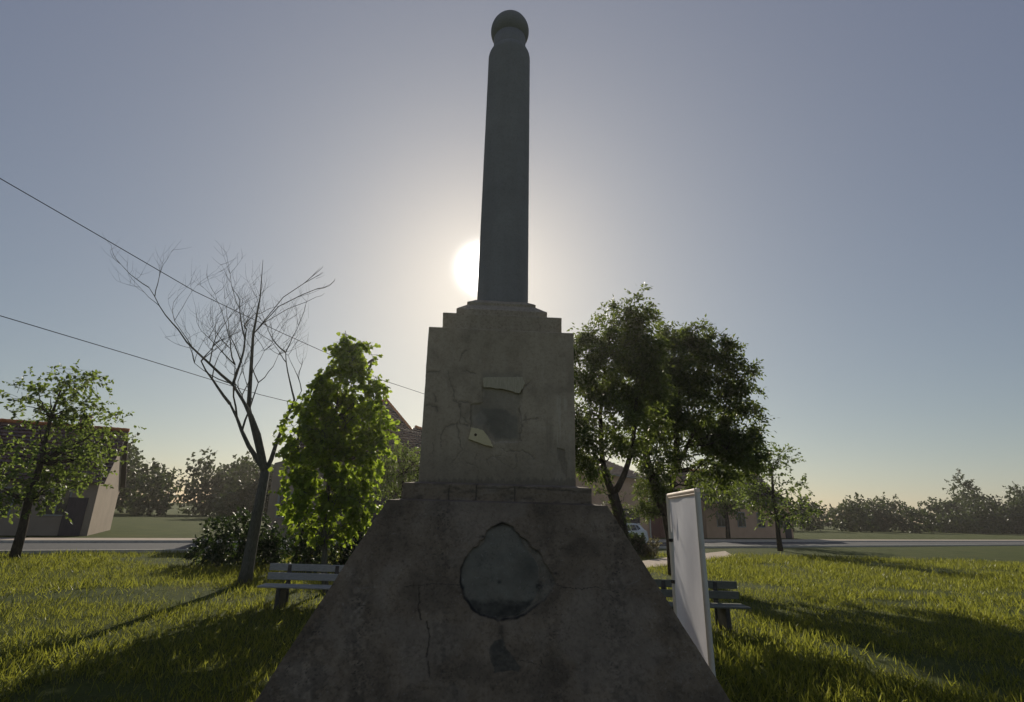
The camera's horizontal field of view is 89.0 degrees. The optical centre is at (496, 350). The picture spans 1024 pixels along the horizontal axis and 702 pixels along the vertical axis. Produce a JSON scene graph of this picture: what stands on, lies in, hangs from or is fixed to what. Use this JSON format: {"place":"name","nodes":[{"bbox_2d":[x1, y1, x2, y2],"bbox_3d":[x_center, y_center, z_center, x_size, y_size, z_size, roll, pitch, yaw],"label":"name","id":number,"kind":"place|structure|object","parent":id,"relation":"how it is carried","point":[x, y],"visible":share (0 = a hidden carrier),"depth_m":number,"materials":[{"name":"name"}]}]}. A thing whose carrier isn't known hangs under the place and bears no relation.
{"place":"outdoors","nodes":[
{"label":"outdoors","id":0,"kind":"place"},
{"bbox_2d":[0,414,129,535],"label":"roadside house","id":1,"kind":"structure","parent":0,"point":[91,512],"depth_m":32.10,"materials":[{"name":"tile"}]},
{"bbox_2d":[0,486,13,514],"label":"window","id":2,"kind":"structure","parent":1,"relation":"in","point":[4,504],"depth_m":30.15,"materials":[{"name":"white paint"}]},
{"bbox_2d":[40,488,72,515],"bbox_3d":[-26.331,9.057,31.215,1.250,1.600,0.095,10,-19,-26],"label":"window","id":3,"kind":"structure","parent":1,"relation":"in","point":[68,494],"depth_m":31.17,"materials":[{"name":"grey glass"}]},
{"bbox_2d":[57,497,87,535],"bbox_3d":[-25.511,9.972,31.397,1.050,2.200,0.100,10,-19,-26],"label":"door","id":4,"kind":"structure","parent":1,"relation":"in","point":[76,507],"depth_m":31.37,"materials":[{"name":"brown paint"}]},
{"bbox_2d":[0,315,421,434],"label":"overhead cable","id":5,"kind":"object","parent":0,"point":[148,360],"visible":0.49,"depth_m":20.48,"materials":[{"name":"rubber"}]},
{"bbox_2d":[0,178,423,393],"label":"overhead cable","id":6,"kind":"object","parent":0,"point":[162,272],"visible":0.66,"depth_m":19.09,"materials":[{"name":"rubber"}]},
{"bbox_2d":[266,399,421,537],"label":"tiled house","id":7,"kind":"structure","parent":0,"point":[414,439],"depth_m":40.02,"materials":[{"name":"tile"}]},
{"bbox_2d":[275,492,296,517],"bbox_3d":[-13.708,10.178,34.399,1.500,1.600,0.060,13,-20,-32],"label":"window","id":8,"kind":"structure","parent":7,"relation":"in","point":[280,498],"depth_m":34.14,"materials":[{"name":"grey glass"}]},
{"bbox_2d":[369,490,400,522],"bbox_3d":[-7.783,11.944,38.115,3.200,3.280,0.060,13,-20,-32],"label":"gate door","id":9,"kind":"structure","parent":7,"relation":"in","point":[383,500],"depth_m":37.88,"materials":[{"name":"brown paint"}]},
{"bbox_2d":[0,503,1023,701],"bbox_3d":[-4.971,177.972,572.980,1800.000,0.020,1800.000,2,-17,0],"label":"ground","id":10,"kind":"structure","parent":0,"point":[173,523],"depth_m":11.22,"materials":[{"name":"green plant"}]},
{"bbox_2d":[0,359,146,558],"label":"street tree","id":11,"kind":"object","parent":10,"relation":"on","point":[29,497],"visible":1,"depth_m":20.16,"materials":[{"name":"green plant"}]},
{"bbox_2d":[102,233,334,585],"bbox_3d":[-8.665,1.512,15.546,6.263,10.096,4.768,8,-18,-21],"label":"bare tree","id":12,"kind":"object","parent":10,"relation":"on","point":[250,551],"visible":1,"depth_m":15.60,"materials":[{"name":"grey plant"}]},
{"bbox_2d":[179,507,294,567],"bbox_3d":[-9.150,6.705,18.657,3.908,2.158,1.766,-1,-17,9],"label":"dark shrub","id":13,"kind":"object","parent":10,"relation":"on","point":[272,542],"visible":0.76,"depth_m":18.50,"materials":[{"name":"green plant"}]},
{"bbox_2d":[257,563,343,609],"bbox_3d":[-4.074,5.087,11.236,1.950,0.852,0.588,2,-17,0],"label":"park bench","id":14,"kind":"object","parent":10,"relation":"on","point":[282,594],"visible":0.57,"depth_m":11.47,"materials":[{"name":"white paint"}]},
{"bbox_2d":[281,502,329,572],"bbox_3d":[-6.487,6.415,17.938,1.868,2.371,1.636,2,-17,0],"label":"dark shrub","id":15,"kind":"object","parent":10,"relation":"on","point":[308,557],"visible":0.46,"depth_m":17.59,"materials":[{"name":"green plant"}]},
{"bbox_2d":[268,331,400,592],"bbox_3d":[-4.487,2.749,14.253,3.743,7.108,2.216,2,-17,0],"label":"linden tree","id":16,"kind":"object","parent":10,"relation":"on","point":[324,439],"visible":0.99,"depth_m":13.98,"materials":[{"name":"green plant"}]},
{"bbox_2d":[327,520,373,564],"bbox_3d":[-5.109,6.743,18.350,2.334,1.983,1.671,2,-17,0],"label":"dark shrub","id":17,"kind":"object","parent":10,"relation":"on","point":[343,558],"visible":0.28,"depth_m":18.02,"materials":[{"name":"green plant"}]},
{"bbox_2d":[350,358,377,551],"bbox_3d":[-5.285,4.152,20.648,0.458,8.097,0.170,2,-17,0],"label":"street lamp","id":18,"kind":"object","parent":10,"relation":"on","point":[372,360],"visible":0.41,"depth_m":21.67,"materials":[{"name":"black metal"}]},
{"bbox_2d":[373,438,420,503],"bbox_3d":[-3.876,6.439,23.036,3.960,5.220,2.393,2,-17,0],"label":"tree","id":19,"kind":"object","parent":10,"relation":"on","point":[388,477],"visible":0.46,"depth_m":23.35,"materials":[{"name":"green plant"}]},
{"bbox_2d":[255,10,730,701],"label":"stone monument","id":20,"kind":"object","parent":10,"relation":"on","point":[493,556],"visible":1,"depth_m":4.45,"materials":[{"name":"grey stone"}]},
{"bbox_2d":[0,540,1023,542],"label":"kerb","id":21,"kind":"structure","parent":10,"relation":"on","point":[101,541],"depth_m":29.90,"materials":[{"name":"concrete"}]},
{"bbox_2d":[0,544,1023,553],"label":"kerb","id":22,"kind":"structure","parent":10,"relation":"on","point":[122,550],"depth_m":37.30,"materials":[{"name":"concrete"}]},
{"bbox_2d":[111,426,1023,534],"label":"wood","id":23,"kind":"object","parent":10,"relation":"on","point":[965,513],"visible":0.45,"depth_m":104.09,"materials":[{"name":"green plant"}]},
{"bbox_2d":[575,456,651,538],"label":"tan house","id":24,"kind":"structure","parent":10,"relation":"on","point":[599,499],"depth_m":47.03,"materials":[{"name":"tile"}]},
{"bbox_2d":[623,508,639,524],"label":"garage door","id":25,"kind":"structure","parent":24,"relation":"in","point":[635,520],"depth_m":46.96,"materials":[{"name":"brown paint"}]},
{"bbox_2d":[567,282,681,542],"bbox_3d":[3.910,2.296,17.033,4.543,10.021,3.180,2,-17,0],"label":"ash tree","id":26,"kind":"object","parent":10,"relation":"on","point":[635,354],"visible":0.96,"depth_m":16.94,"materials":[{"name":"green plant"}]},
{"bbox_2d":[629,531,646,556],"bbox_3d":[7.264,10.338,27.797,1.852,1.442,1.374,2,-17,0],"label":"hedge","id":27,"kind":"object","parent":10,"relation":"on","point":[638,542],"visible":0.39,"depth_m":27.57,"materials":[{"name":"green plant"}]},
{"bbox_2d":[642,536,661,557],"bbox_3d":[8.207,10.279,27.267,1.203,1.152,1.013,2,-17,0],"label":"bush","id":28,"kind":"object","parent":10,"relation":"on","point":[649,550],"visible":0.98,"depth_m":27.19,"materials":[{"name":"green plant"}]},
{"bbox_2d":[666,488,715,676],"bbox_3d":[2.392,2.999,6.501,0.382,2.411,2.252,-1,-17,8],"label":"banner stand","id":29,"kind":"object","parent":10,"relation":"on","point":[690,593],"visible":0.77,"depth_m":6.33,"materials":[{"name":"white fabric"}]},
{"bbox_2d":[627,314,776,574],"bbox_3d":[8.110,3.439,21.100,6.047,10.447,3.776,2,-17,0],"label":"ash tree","id":30,"kind":"object","parent":10,"relation":"on","point":[722,442],"visible":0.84,"depth_m":20.64,"materials":[{"name":"green plant"}]},
{"bbox_2d":[654,579,750,632],"bbox_3d":[3.925,5.017,10.280,1.950,0.852,0.588,2,-17,0],"label":"park bench","id":31,"kind":"object","parent":10,"relation":"on","point":[722,614],"visible":0.41,"depth_m":10.51,"materials":[{"name":"green paint"}]},
{"bbox_2d":[683,455,756,538],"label":"street tree","id":32,"kind":"object","parent":10,"relation":"on","point":[725,509],"visible":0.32,"depth_m":52.17,"materials":[{"name":"green plant"}]},
{"bbox_2d":[667,469,793,537],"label":"roadside house","id":33,"kind":"structure","parent":10,"relation":"on","point":[714,527],"depth_m":57.26,"materials":[{"name":"tile"}]},
{"bbox_2d":[716,512,724,526],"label":"window","id":34,"kind":"structure","parent":33,"relation":"in","point":[721,521],"depth_m":55.48,"materials":[{"name":"grey glass"}]},
{"bbox_2d":[737,512,745,526],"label":"window","id":35,"kind":"structure","parent":33,"relation":"in","point":[741,523],"depth_m":56.91,"materials":[{"name":"grey glass"}]},
{"bbox_2d":[756,513,765,527],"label":"window","id":36,"kind":"structure","parent":33,"relation":"in","point":[760,525],"depth_m":58.20,"materials":[{"name":"grey glass"}]},
{"bbox_2d":[784,518,791,537],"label":"door","id":37,"kind":"structure","parent":33,"relation":"in","point":[788,532],"depth_m":59.92,"materials":[{"name":"grey paint"}]},
{"bbox_2d":[722,441,822,550],"bbox_3d":[19.555,10.058,37.137,6.558,7.825,5.786,-13,-22,39],"label":"street tree","id":38,"kind":"object","parent":10,"relation":"on","point":[776,516],"visible":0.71,"depth_m":36.12,"materials":[{"name":"green plant"}]},
{"bbox_2d":[0,542,1023,549],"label":"road","id":39,"kind":"structure","parent":0,"point":[67,546],"depth_m":26.65,"materials":[{"name":"grey asphalt"}]},
{"bbox_2d":[627,523,647,542],"bbox_3d":[8.388,12.520,35.558,4.273,1.576,2.180,16,-22,-39],"label":"parked car","id":40,"kind":"object","parent":39,"relation":"on","point":[637,528],"visible":0.09,"depth_m":35.82,"materials":[{"name":"white paint"}]},
{"bbox_2d":[0,538,1023,540],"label":"pavement","id":41,"kind":"structure","parent":0,"point":[346,538],"depth_m":29.49,"materials":[{"name":"grey concrete"}]},
{"bbox_2d":[0,0,1023,522],"label":"sky","id":42,"kind":"structure","parent":0,"point":[837,186],"materials":[{"name":"blue"}]},
{"bbox_2d":[649,498,665,537],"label":"yard gate","id":43,"kind":"structure","parent":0,"point":[657,528],"depth_m":50.01,"materials":[{"name":"paint"}]},
{"bbox_2d":[643,551,730,567],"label":"path","id":44,"kind":"structure","parent":0,"point":[653,562],"depth_m":25.76,"materials":[{"name":"grey concrete"}]}
]}

